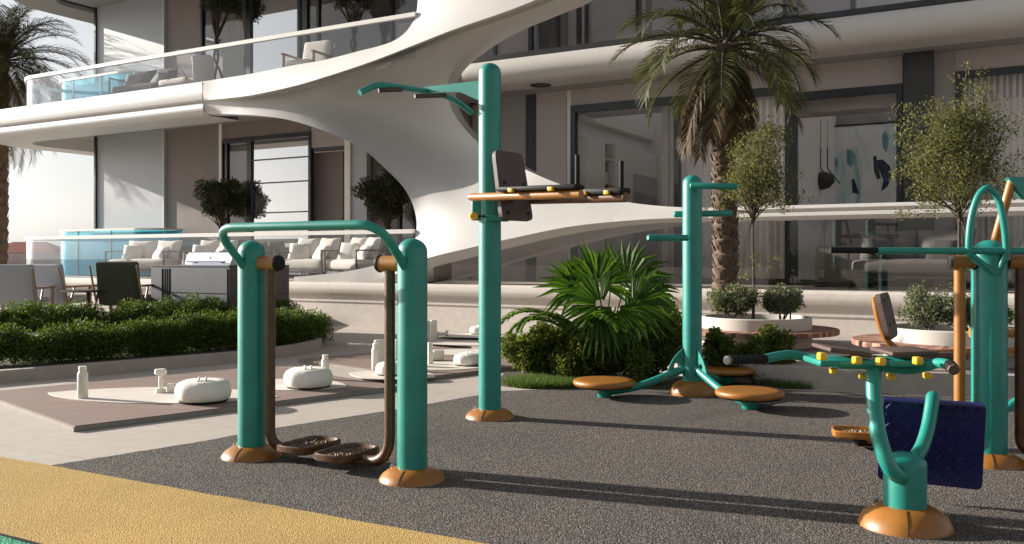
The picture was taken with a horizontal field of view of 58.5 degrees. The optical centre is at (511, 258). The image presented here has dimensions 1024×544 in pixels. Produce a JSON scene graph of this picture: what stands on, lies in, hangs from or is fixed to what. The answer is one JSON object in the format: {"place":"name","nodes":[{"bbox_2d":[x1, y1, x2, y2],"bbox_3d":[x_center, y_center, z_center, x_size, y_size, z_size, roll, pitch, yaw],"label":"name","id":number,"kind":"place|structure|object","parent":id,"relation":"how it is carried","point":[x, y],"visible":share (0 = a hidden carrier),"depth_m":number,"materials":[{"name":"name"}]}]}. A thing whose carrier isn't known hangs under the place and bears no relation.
{"place":"outdoors","nodes":[
{"label":"outdoors","id":0,"kind":"place"},
{"bbox_2d":[0,536,29,543],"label":"green rubber path","id":1,"kind":"structure","parent":0,"point":[5,540],"depth_m":4.01,"materials":[{"name":"rubber"}]},
{"bbox_2d":[0,0,213,246],"label":"sky","id":2,"kind":"structure","parent":0,"point":[55,193],"materials":[{"name":"white"}]},
{"bbox_2d":[0,457,485,543],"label":"yellow rubber path","id":3,"kind":"structure","parent":0,"point":[40,503],"depth_m":4.38,"materials":[{"name":"rubber"}]},
{"bbox_2d":[470,325,478,334],"bbox_3d":[-0.512,1.131,14.475,0.314,0.142,0.315,0,0,0],"label":"pouf","id":4,"kind":"object","parent":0,"point":[474,330],"visible":0.43,"depth_m":14.35,"materials":[{"name":"fabric"}]},
{"bbox_2d":[0,274,970,464],"bbox_3d":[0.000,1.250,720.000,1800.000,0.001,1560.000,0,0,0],"label":"ground","id":5,"kind":"structure","parent":0,"point":[24,437],"depth_m":7.17,"materials":[{"name":"concrete"}]},
{"bbox_2d":[0,533,39,543],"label":"path edge line","id":6,"kind":"object","parent":5,"relation":"on","point":[20,539],"visible":1,"depth_m":4.04,"materials":[{"name":"black rubber"}]},
{"bbox_2d":[7,242,59,263],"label":"villa","id":7,"kind":"object","parent":5,"relation":"on","point":[43,253],"visible":0.52,"depth_m":147.00,"materials":[{"name":"paint"}]},
{"bbox_2d":[0,2,93,263],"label":"palm tree","id":8,"kind":"object","parent":5,"relation":"on","point":[10,38],"visible":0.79,"depth_m":26.83,"materials":[{"name":"green plant"}]},
{"bbox_2d":[0,341,303,368],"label":"planting bed","id":9,"kind":"object","parent":5,"relation":"on","point":[36,364],"depth_m":10.27,"materials":[{"name":"concrete"}]},
{"bbox_2d":[0,291,304,331],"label":"hedge","id":10,"kind":"object","parent":9,"relation":"on","point":[35,317],"visible":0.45,"depth_m":13.50,"materials":[{"name":"green plant"}]},
{"bbox_2d":[0,336,322,382],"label":"planting kerb","id":11,"kind":"structure","parent":9,"relation":"on","point":[65,371],"depth_m":10.11,"materials":[{"name":"concrete"}]},
{"bbox_2d":[0,306,333,365],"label":"hedge","id":12,"kind":"object","parent":9,"relation":"on","point":[195,332],"visible":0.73,"depth_m":10.73,"materials":[{"name":"green plant"}]},
{"bbox_2d":[0,304,315,337],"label":"sitting terrace","id":13,"kind":"structure","parent":5,"relation":"on","point":[106,309],"depth_m":18.32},
{"bbox_2d":[0,264,54,309],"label":"armchair","id":14,"kind":"object","parent":13,"relation":"on","point":[17,282],"visible":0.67,"depth_m":14.32,"materials":[{"name":"grey fabric"}]},
{"bbox_2d":[26,264,91,312],"bbox_3d":[-7.673,0.579,15.388,0.819,0.958,0.886,0,0,10],"label":"armchair","id":15,"kind":"object","parent":13,"relation":"on","point":[49,274],"visible":0.48,"depth_m":15.09,"materials":[{"name":"grey fabric"}]},
{"bbox_2d":[60,289,105,305],"bbox_3d":[-6.904,0.785,14.900,0.840,0.530,0.840,0,0,0],"label":"round table","id":16,"kind":"object","parent":13,"relation":"on","point":[87,291],"visible":0.65,"depth_m":14.67,"materials":[{"name":"grey metal"}]},
{"bbox_2d":[88,261,152,311],"bbox_3d":[-6.344,0.556,14.987,0.858,1.003,0.928,0,0,0],"label":"armchair","id":17,"kind":"object","parent":13,"relation":"on","point":[118,280],"visible":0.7,"depth_m":14.69,"materials":[{"name":"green fabric"}]},
{"bbox_2d":[150,265,288,313],"bbox_3d":[-4.850,0.582,15.210,1.842,0.937,1.326,0,0,30],"label":"grill counter","id":18,"kind":"object","parent":13,"relation":"on","point":[220,282],"visible":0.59,"depth_m":14.64,"materials":[{"name":"stone"}]},
{"bbox_2d":[151,268,161,313],"bbox_3d":[-5.836,0.580,15.022,0.260,0.820,0.016,0,0,30],"label":"door","id":19,"kind":"structure","parent":18,"relation":"in","point":[156,273],"depth_m":15.01,"materials":[{"name":"stone"}]},
{"bbox_2d":[171,293,198,303],"bbox_3d":[-5.256,0.780,14.688,0.620,0.420,0.016,0,0,30],"label":"door","id":20,"kind":"structure","parent":18,"relation":"in","point":[177,296],"depth_m":14.73,"materials":[{"name":"stone"}]},
{"bbox_2d":[171,269,227,292],"bbox_3d":[-4.974,0.360,14.525,1.270,0.380,0.016,0,0,30],"label":"door","id":21,"kind":"structure","parent":18,"relation":"in","point":[182,280],"depth_m":14.49,"materials":[{"name":"metal"}]},
{"bbox_2d":[185,252,236,264],"bbox_3d":[-4.731,0.013,14.856,1.100,0.230,0.700,0,0,30],"label":"gas grill","id":22,"kind":"object","parent":18,"relation":"on","point":[209,258],"visible":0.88,"depth_m":14.63,"materials":[{"name":"metal"}]},
{"bbox_2d":[199,294,227,304],"bbox_3d":[-4.697,0.780,14.365,0.630,0.420,0.016,0,0,30],"label":"door","id":23,"kind":"structure","parent":18,"relation":"in","point":[221,297],"depth_m":14.29,"materials":[{"name":"stone"}]},
{"bbox_2d":[0,366,396,431],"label":"exercise deck","id":24,"kind":"structure","parent":5,"relation":"on","point":[40,403],"depth_m":7.60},
{"bbox_2d":[48,387,277,403],"bbox_3d":[-3.089,1.204,8.055,2.120,0.006,0.959,0,0,0],"label":"leaf mat","id":25,"kind":"object","parent":24,"relation":"on","point":[141,395],"visible":0.6,"depth_m":8.00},
{"bbox_2d":[77,366,87,398],"bbox_3d":[-3.684,1.068,7.849,0.087,0.280,0.087,0,0,0],"label":"bottle","id":26,"kind":"object","parent":25,"relation":"on","point":[82,383],"visible":1,"depth_m":7.82,"materials":[{"name":"plastic"}]},
{"bbox_2d":[154,368,166,392],"bbox_3d":[-3.140,1.100,8.172,0.113,0.217,0.098,0,0,0],"label":"dumbbell","id":27,"kind":"object","parent":25,"relation":"on","point":[160,372],"visible":1,"depth_m":8.15,"materials":[{"name":"white plastic"}]},
{"bbox_2d":[167,383,176,392],"bbox_3d":[-3.040,1.165,8.195,0.092,0.085,0.046,0,0,-17],"label":"yoga block","id":28,"kind":"object","parent":25,"relation":"on","point":[171,387],"depth_m":8.17,"materials":[{"name":"white ceramic"}]},
{"bbox_2d":[174,377,231,404],"bbox_3d":[-2.594,1.099,7.702,0.455,0.206,0.455,0,0,0],"label":"pouf","id":29,"kind":"object","parent":25,"relation":"on","point":[198,391],"visible":1,"depth_m":7.54,"materials":[{"name":"fabric"}]},
{"bbox_2d":[275,379,346,390],"bbox_3d":[-2.104,1.204,8.727,0.886,0.006,0.910,0,0,-29],"label":"leaf mat","id":30,"kind":"object","parent":24,"relation":"on","point":[280,385],"visible":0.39,"depth_m":8.56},
{"bbox_2d":[283,365,332,389],"bbox_3d":[-1.896,1.100,8.534,0.451,0.204,0.452,0,0,0],"label":"pouf","id":31,"kind":"object","parent":30,"relation":"on","point":[305,377],"visible":1,"depth_m":8.36,"materials":[{"name":"fabric"}]},
{"bbox_2d":[321,354,328,368],"bbox_3d":[-1.860,1.085,9.110,0.076,0.246,0.076,0,0,0],"label":"bottle","id":32,"kind":"object","parent":24,"relation":"on","point":[325,361],"visible":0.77,"depth_m":9.08,"materials":[{"name":"plastic"}]},
{"bbox_2d":[298,347,516,380],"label":"exercise deck","id":33,"kind":"structure","parent":5,"relation":"on","point":[359,362],"depth_m":10.48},
{"bbox_2d":[372,343,379,369],"bbox_3d":[-1.478,1.066,9.923,0.088,0.285,0.088,0,0,0],"label":"bottle","id":34,"kind":"object","parent":33,"relation":"on","point":[375,355],"visible":0.94,"depth_m":9.89,"materials":[{"name":"plastic"}]},
{"bbox_2d":[374,339,383,361],"bbox_3d":[-1.488,1.065,10.324,0.134,0.286,0.067,0,0,-17],"label":"yoga block","id":35,"kind":"object","parent":33,"relation":"on","point":[381,344],"depth_m":10.29,"materials":[{"name":"white ceramic"}]},
{"bbox_2d":[349,370,434,379],"bbox_3d":[-1.243,1.204,9.454,0.796,0.006,0.791,0,0,-22],"label":"leaf mat","id":36,"kind":"object","parent":33,"relation":"on","point":[372,374],"visible":0.53,"depth_m":9.36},
{"bbox_2d":[376,361,396,375],"bbox_3d":[-1.240,1.127,9.436,0.330,0.149,0.330,0,0,0],"label":"pouf","id":37,"kind":"object","parent":36,"relation":"on","point":[380,369],"visible":0.16,"depth_m":9.32,"materials":[{"name":"fabric"}]},
{"bbox_2d":[433,350,443,360],"bbox_3d":[-0.870,1.147,10.802,0.131,0.122,0.066,0,0,-17],"label":"yoga block","id":38,"kind":"object","parent":33,"relation":"on","point":[438,355],"depth_m":10.77,"materials":[{"name":"white ceramic"}]},
{"bbox_2d":[427,361,478,369],"bbox_3d":[-0.764,1.204,10.235,0.807,0.006,0.819,0,0,-32],"label":"leaf mat","id":39,"kind":"object","parent":33,"relation":"on","point":[445,365],"visible":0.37,"depth_m":10.13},
{"bbox_2d":[428,342,432,363],"bbox_3d":[-0.927,1.084,10.386,0.054,0.248,0.038,0,0,-17],"label":"yoga block","id":40,"kind":"object","parent":39,"relation":"on","point":[430,353],"depth_m":10.37,"materials":[{"name":"white ceramic"}]},
{"bbox_2d":[453,352,478,366],"bbox_3d":[-0.488,1.125,10.278,0.341,0.154,0.341,0,0,0],"label":"pouf","id":41,"kind":"object","parent":39,"relation":"on","point":[467,359],"visible":0.93,"depth_m":10.14,"materials":[{"name":"fabric"}]},
{"bbox_2d":[427,349,501,354],"bbox_3d":[-0.527,1.204,11.723,1.483,0.006,0.801,0,0,0],"label":"leaf mat","id":42,"kind":"object","parent":33,"relation":"on","point":[451,351],"visible":0.28,"depth_m":11.76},
{"bbox_2d":[427,321,429,338],"bbox_3d":[-1.254,1.077,13.754,0.137,0.263,0.118,0,0,0],"label":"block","id":43,"kind":"object","parent":5,"relation":"on","point":[428,329],"visible":0.56,"depth_m":13.73,"materials":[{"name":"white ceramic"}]},
{"bbox_2d":[430,320,436,340],"bbox_3d":[-1.148,1.057,13.395,0.093,0.302,0.074,0,0,-17],"label":"yoga block","id":44,"kind":"object","parent":5,"relation":"on","point":[433,330],"depth_m":13.36,"materials":[{"name":"white ceramic"}]},
{"bbox_2d":[457,345,478,348],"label":"exercise deck","id":45,"kind":"structure","parent":5,"relation":"on","point":[472,347],"depth_m":12.61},
{"bbox_2d":[427,340,478,345],"bbox_3d":[-0.502,1.204,12.984,1.590,0.006,0.810,0,0,0],"label":"leaf mat","id":46,"kind":"object","parent":45,"relation":"on","point":[465,342],"visible":0.45,"depth_m":13.02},
{"bbox_2d":[439,333,505,337],"bbox_3d":[-0.581,1.204,14.250,1.313,0.006,0.810,0,0,0],"label":"leaf mat","id":47,"kind":"object","parent":5,"relation":"on","point":[464,335],"visible":0.47,"depth_m":14.19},
{"bbox_2d":[0,0,1023,334],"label":"apartment building","id":48,"kind":"structure","parent":5,"relation":"on","point":[310,142],"depth_m":17.11,"materials":[{"name":"white concrete"}]},
{"bbox_2d":[59,70,132,100],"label":"plunge pool","id":49,"kind":"structure","parent":48,"relation":"on","point":[68,92],"depth_m":22.73,"materials":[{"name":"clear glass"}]},
{"bbox_2d":[59,228,182,275],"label":"plunge pool","id":50,"kind":"structure","parent":48,"relation":"on","point":[78,256],"depth_m":23.02,"materials":[{"name":"blue glass"}]},
{"bbox_2d":[108,66,178,93],"bbox_3d":[-8.330,-3.934,20.907,1.530,0.869,0.830,0,0,24],"label":"sofa","id":51,"kind":"object","parent":48,"relation":"on","point":[139,80],"visible":0.59,"depth_m":20.81,"materials":[{"name":"beige fabric"}]},
{"bbox_2d":[105,240,189,270],"bbox_3d":[-8.531,0.016,21.426,1.730,0.869,0.880,0,0,21],"label":"sofa","id":52,"kind":"object","parent":48,"relation":"on","point":[145,255],"visible":0.76,"depth_m":21.34,"materials":[{"name":"white fabric"}]},
{"bbox_2d":[159,54,213,86],"bbox_3d":[-7.145,-3.988,20.276,1.102,0.975,0.812,0,0,30],"label":"lounge chair","id":53,"kind":"object","parent":48,"relation":"on","point":[203,67],"visible":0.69,"depth_m":19.93,"materials":[{"name":"beige fabric"}]},
{"bbox_2d":[178,240,238,264],"bbox_3d":[-6.861,0.016,20.925,1.230,0.869,0.830,0,0,24],"label":"sofa","id":54,"kind":"object","parent":48,"relation":"on","point":[211,246],"visible":0.25,"depth_m":21.05,"materials":[{"name":"white fabric"}]},
{"bbox_2d":[200,0,247,74],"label":"window","id":55,"kind":"structure","parent":48,"relation":"in","point":[202,12],"depth_m":22.50,"materials":[{"name":"grey metal"}]},
{"bbox_2d":[222,137,248,240],"bbox_3d":[-6.622,-1.210,21.982,0.947,3.320,0.130,0,0,30],"label":"window","id":56,"kind":"structure","parent":48,"relation":"in","point":[226,143],"depth_m":22.06,"materials":[{"name":"grey metal"}]},
{"bbox_2d":[248,0,303,73],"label":"window","id":57,"kind":"structure","parent":48,"relation":"in","point":[265,17],"depth_m":21.36,"materials":[{"name":"white glass"}]},
{"bbox_2d":[249,131,313,277],"bbox_3d":[-5.373,-1.210,21.263,1.934,3.320,0.130,0,0,30],"label":"window","id":58,"kind":"structure","parent":48,"relation":"in","point":[281,166],"depth_m":21.23,"materials":[{"name":"white glass"}]},
{"bbox_2d":[274,238,340,275],"bbox_3d":[-4.114,0.016,18.765,1.280,0.869,0.830,0,0,30],"label":"armchair","id":59,"kind":"object","parent":48,"relation":"on","point":[305,255],"visible":0.81,"depth_m":18.64,"materials":[{"name":"white fabric"}]},
{"bbox_2d":[281,40,335,66],"bbox_3d":[-4.061,-3.949,18.344,0.780,0.912,0.844,0,0,24],"label":"armchair","id":60,"kind":"object","parent":48,"relation":"on","point":[315,51],"visible":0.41,"depth_m":18.43,"materials":[{"name":"beige fabric"}]},
{"bbox_2d":[304,0,394,44],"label":"window","id":61,"kind":"structure","parent":48,"relation":"in","point":[307,3],"depth_m":20.67,"materials":[{"name":"glass"}]},
{"bbox_2d":[324,237,390,273],"bbox_3d":[-3.058,0.016,18.042,1.085,0.869,0.830,0,0,44],"label":"sofa","id":62,"kind":"object","parent":48,"relation":"on","point":[357,253],"visible":0.81,"depth_m":17.87,"materials":[{"name":"white fabric"}]},
{"bbox_2d":[376,62,392,70],"bbox_3d":[-2.325,-3.730,17.042,0.314,0.439,0.500,0,0,-31],"label":"ceiling light","id":63,"kind":"object","parent":48,"relation":"on","point":[384,66],"visible":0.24,"depth_m":16.90,"materials":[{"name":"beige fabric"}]},
{"bbox_2d":[397,200,402,245],"bbox_3d":[-2.156,-1.350,19.408,0.624,3.600,0.130,0,0,30],"label":"window","id":64,"kind":"structure","parent":48,"relation":"in","point":[400,218],"depth_m":19.50,"materials":[{"name":"grey metal"}]},
{"bbox_2d":[528,4,587,50],"bbox_3d":[0.905,-4.225,17.644,1.288,1.450,0.130,0,0,30],"label":"window","id":65,"kind":"structure","parent":48,"relation":"in","point":[579,10],"depth_m":17.43,"materials":[{"name":"glass"}]},
{"bbox_2d":[570,86,790,284],"bbox_3d":[2.934,-1.229,16.474,4.132,3.358,0.130,0,0,30],"label":"window","id":66,"kind":"structure","parent":48,"relation":"in","point":[575,110],"depth_m":16.40,"materials":[{"name":"black metal"}]},
{"bbox_2d":[636,0,786,36],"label":"window","id":67,"kind":"structure","parent":48,"relation":"in","point":[638,2],"depth_m":16.77,"materials":[{"name":"glass"}]},
{"bbox_2d":[818,119,840,189],"bbox_3d":[6.024,-2.003,17.683,0.535,1.377,0.479,0,0,0],"label":"pendant lamp","id":68,"kind":"object","parent":48,"relation":"hanging from","point":[826,180],"visible":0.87,"depth_m":17.53,"materials":[{"name":"brown metal"}]},
{"bbox_2d":[814,246,875,287],"bbox_3d":[5.246,0.130,14.409,0.850,0.640,0.640,0,0,30],"label":"ottoman","id":69,"kind":"object","parent":48,"relation":"on","point":[830,269],"visible":0.72,"depth_m":14.20,"materials":[{"name":"grey fabric"}]},
{"bbox_2d":[791,83,902,285],"bbox_3d":[5.477,-1.163,15.009,1.738,3.226,0.130,0,0,30],"label":"window","id":70,"kind":"structure","parent":48,"relation":"in","point":[890,88],"depth_m":15.01,"materials":[{"name":"grey metal"}]},
{"bbox_2d":[851,0,855,8],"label":"window","id":71,"kind":"structure","parent":48,"relation":"in","point":[853,2],"depth_m":14.89,"materials":[{"name":"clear glass"}]},
{"bbox_2d":[834,121,895,203],"bbox_3d":[7.464,-1.893,18.500,1.904,1.700,0.095,0,0,30],"label":"painting","id":72,"kind":"object","parent":48,"relation":"attached to","point":[865,159],"visible":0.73,"depth_m":18.62,"materials":[{"name":"fabric"}]},
{"bbox_2d":[847,229,976,288],"bbox_3d":[5.918,0.016,13.444,1.730,0.869,0.880,0,0,30],"label":"sofa","id":73,"kind":"object","parent":48,"relation":"on","point":[910,266],"visible":0.65,"depth_m":13.39,"materials":[{"name":"grey fabric"}]},
{"bbox_2d":[955,65,1023,287],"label":"window","id":74,"kind":"structure","parent":48,"relation":"in","point":[1012,69],"depth_m":14.01,"materials":[{"name":"grey metal"}]},
{"bbox_3d":[-6.859,0.170,21.559,0.600,0.560,0.600,0,0,0],"label":"vase","id":75,"kind":"object","parent":48,"relation":"on","visible":0},
{"bbox_2d":[193,177,250,242],"bbox_3d":[-6.886,-0.889,21.587,1.371,2.103,0.914,0,0,22],"label":"tree","id":76,"kind":"object","parent":75,"relation":"in","point":[218,197],"visible":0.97,"depth_m":21.46,"materials":[{"name":"green plant"}]},
{"bbox_3d":[-2.589,0.170,19.040,0.600,0.560,0.600,0,0,0],"label":"vase","id":77,"kind":"object","parent":48,"relation":"on","visible":0},
{"bbox_2d":[349,163,410,255],"bbox_3d":[-2.708,-0.949,19.045,1.365,2.231,0.861,0,0,0],"label":"tree","id":78,"kind":"object","parent":77,"relation":"in","point":[385,194],"visible":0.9,"depth_m":18.93,"materials":[{"name":"green plant"}]},
{"bbox_3d":[-6.985,-3.780,21.632,0.600,0.560,0.600,0,0,0],"label":"vase","id":79,"kind":"object","parent":48,"relation":"on","visible":0},
{"bbox_2d":[199,0,243,79],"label":"tree","id":80,"kind":"object","parent":79,"relation":"in","point":[216,7],"visible":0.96,"depth_m":21.58,"materials":[{"name":"green plant"}]},
{"bbox_3d":[-3.370,-3.780,19.491,0.600,0.560,0.600,0,0,0],"label":"vase","id":81,"kind":"object","parent":48,"relation":"on","visible":0},
{"bbox_2d":[328,0,379,52],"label":"tree","id":82,"kind":"object","parent":81,"relation":"in","point":[353,16],"visible":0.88,"depth_m":19.46,"materials":[{"name":"green plant"}]},
{"bbox_2d":[501,369,817,388],"bbox_3d":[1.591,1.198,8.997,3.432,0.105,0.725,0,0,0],"label":"grass","id":83,"kind":"structure","parent":5,"relation":"on","point":[543,381],"depth_m":8.83,"materials":[{"name":"green plant"}]},
{"bbox_2d":[501,320,570,375],"bbox_3d":[0.341,1.007,9.485,1.012,0.752,0.761,0,0,-25],"label":"shrub","id":84,"kind":"object","parent":83,"relation":"on","point":[532,348],"visible":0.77,"depth_m":9.29,"materials":[{"name":"green plant"}]},
{"bbox_2d":[501,307,627,337],"bbox_3d":[0.487,0.723,8.972,1.353,0.475,0.591,0,0,15],"label":"fern","id":85,"kind":"object","parent":83,"relation":"on","point":[616,323],"visible":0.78,"depth_m":8.94,"materials":[{"name":"green plant"}]},
{"bbox_2d":[547,323,657,378],"bbox_3d":[0.889,0.992,9.180,1.072,0.748,0.798,0,0,0],"label":"shrub","id":86,"kind":"object","parent":83,"relation":"on","point":[570,359],"visible":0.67,"depth_m":9.00,"materials":[{"name":"green plant"}]},
{"bbox_2d":[532,239,681,361],"bbox_3d":[1.024,0.518,9.483,1.659,1.463,1.479,0,0,0],"label":"fan palm","id":87,"kind":"object","parent":83,"relation":"on","point":[644,293],"visible":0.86,"depth_m":9.04,"materials":[{"name":"green plant"}]},
{"bbox_2d":[618,305,681,379],"bbox_3d":[1.405,0.917,9.441,0.829,0.890,0.774,0,0,0],"label":"shrub","id":88,"kind":"object","parent":83,"relation":"on","point":[664,349],"visible":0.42,"depth_m":9.23,"materials":[{"name":"green plant"}]},
{"bbox_2d":[658,297,681,351],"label":"shrub","id":89,"kind":"object","parent":83,"relation":"on","point":[677,309],"depth_m":10.22,"materials":[{"name":"green plant"}]},
{"bbox_2d":[702,325,742,366],"bbox_3d":[2.162,0.976,9.358,0.553,0.598,0.547,0,0,34],"label":"shrub","id":90,"kind":"object","parent":83,"relation":"on","point":[718,345],"visible":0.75,"depth_m":9.20,"materials":[{"name":"green plant"}]},
{"bbox_2d":[736,321,796,383],"bbox_3d":[2.547,0.988,9.227,0.663,0.712,0.609,0,0,0],"label":"shrub","id":91,"kind":"object","parent":83,"relation":"on","point":[766,340],"visible":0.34,"depth_m":9.11,"materials":[{"name":"green plant"}]},
{"bbox_2d":[51,388,1023,543],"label":"rubber ground","id":92,"kind":"structure","parent":0,"point":[585,466],"depth_m":5.24,"materials":[{"name":"rubber"}]},
{"bbox_2d":[219,220,444,487],"bbox_3d":[-1.102,0.521,5.446,1.604,1.458,0.638,0,0,29],"label":"air walker","id":93,"kind":"object","parent":92,"relation":"on","point":[406,262],"visible":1,"depth_m":5.22,"materials":[{"name":"green metal"}]},
{"bbox_2d":[358,63,629,421],"bbox_3d":[0.022,-0.138,6.948,1.876,2.775,1.470,0,0,32],"label":"pull up station","id":94,"kind":"object","parent":92,"relation":"on","point":[506,193],"visible":1,"depth_m":7.07,"materials":[{"name":"green metal"}]},
{"bbox_2d":[573,175,784,409],"bbox_3d":[1.479,0.244,8.330,1.864,2.012,2.102,0,0,0],"label":"waist twister","id":95,"kind":"object","parent":92,"relation":"on","point":[693,369],"visible":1,"depth_m":8.29,"materials":[{"name":"teal metal"}]},
{"bbox_2d":[723,343,985,538],"bbox_3d":[1.672,0.833,4.447,1.235,0.834,0.687,0,0,17],"label":"leg press","id":96,"kind":"object","parent":92,"relation":"on","point":[931,438],"visible":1,"depth_m":4.33,"materials":[{"name":"teal metal"}]},
{"bbox_2d":[829,185,1023,469],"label":"air walker","id":97,"kind":"object","parent":92,"relation":"on","point":[989,263],"visible":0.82,"depth_m":5.49,"materials":[{"name":"teal metal"}]},
{"bbox_2d":[871,177,1023,411],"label":"push press","id":98,"kind":"object","parent":92,"relation":"on","point":[883,312],"visible":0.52,"depth_m":6.82,"materials":[{"name":"orange metal"}]},
{"bbox_2d":[578,114,656,275],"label":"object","id":99,"kind":"object","parent":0,"point":[595,164],"depth_m":19.04,"materials":[{"name":"stone"}]},
{"bbox_2d":[578,136,604,262],"bbox_3d":[1.569,-0.964,18.239,0.260,2.828,0.829,0,0,30],"label":"door","id":100,"kind":"structure","parent":99,"relation":"in","point":[591,150],"depth_m":18.01,"materials":[{"name":"glass"}]},
{"bbox_2d":[605,144,608,157],"bbox_3d":[1.956,-2.191,18.831,0.100,0.300,0.098,0,0,0],"label":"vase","id":101,"kind":"object","parent":99,"relation":"on","point":[606,151],"visible":0.94,"depth_m":18.80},
{"bbox_2d":[608,144,656,275],"bbox_3d":[2.626,-0.964,20.074,0.260,2.828,2.361,0,0,30],"label":"door","id":102,"kind":"structure","parent":99,"relation":"in","point":[636,161],"depth_m":19.59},
{"bbox_2d":[634,174,656,267],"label":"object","id":103,"kind":"object","parent":99,"relation":"attached to","point":[645,190],"visible":0.43,"depth_m":20.38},
{"bbox_2d":[581,324,1013,397],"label":"raised terrace","id":104,"kind":"structure","parent":0,"point":[941,381],"depth_m":8.62,"materials":[{"name":"concrete"}]},
{"bbox_2d":[608,0,840,313],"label":"palm tree","id":105,"kind":"object","parent":104,"relation":"on","point":[718,102],"visible":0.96,"depth_m":11.80,"materials":[{"name":"green plant"}]},
{"bbox_2d":[702,313,839,349],"bbox_3d":[2.955,0.877,11.100,1.930,0.345,1.930,0,0,0],"label":"planter","id":106,"kind":"object","parent":104,"relation":"on","point":[739,328],"visible":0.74,"depth_m":10.56,"materials":[{"name":"concrete"}]},
{"bbox_2d":[706,283,762,318],"bbox_3d":[2.676,0.551,11.056,0.706,0.535,0.536,0,0,25],"label":"shrub","id":107,"kind":"object","parent":106,"relation":"in","point":[739,300],"visible":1,"depth_m":10.94,"materials":[{"name":"green plant"}]},
{"bbox_2d":[702,100,816,318],"bbox_3d":[2.974,-0.568,11.047,1.213,2.717,0.923,0,0,-30],"label":"tree","id":108,"kind":"object","parent":106,"relation":"on","point":[755,173],"visible":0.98,"depth_m":11.02,"materials":[{"name":"green plant"}]},
{"bbox_2d":[760,282,805,318],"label":"shrub","id":109,"kind":"object","parent":106,"relation":"on","point":[780,300],"visible":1,"depth_m":10.91,"materials":[{"name":"green plant"}]},
{"bbox_2d":[852,323,1013,367],"bbox_3d":[4.501,0.877,9.350,1.930,0.345,1.930,0,0,0],"label":"planter","id":110,"kind":"object","parent":104,"relation":"on","point":[941,336],"visible":0.44,"depth_m":8.97,"materials":[{"name":"concrete"}]},
{"bbox_2d":[897,283,953,330],"bbox_3d":[4.215,0.543,9.343,0.565,0.585,0.779,0,0,0],"label":"shrub","id":111,"kind":"object","parent":110,"relation":"in","point":[932,310],"visible":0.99,"depth_m":9.18,"materials":[{"name":"green plant"}]},
{"bbox_2d":[888,61,1023,290],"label":"tree","id":112,"kind":"object","parent":110,"relation":"on","point":[961,185],"visible":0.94,"depth_m":9.26,"materials":[{"name":"green plant"}]},
{"bbox_2d":[944,293,970,331],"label":"shrub","id":113,"kind":"object","parent":110,"relation":"in","point":[968,310],"visible":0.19,"depth_m":9.20,"materials":[{"name":"green plant"}]},
{"bbox_2d":[1008,305,1013,324],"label":"shrub","id":114,"kind":"object","parent":110,"relation":"on","point":[1010,315],"visible":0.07,"depth_m":9.18,"materials":[{"name":"green plant"}]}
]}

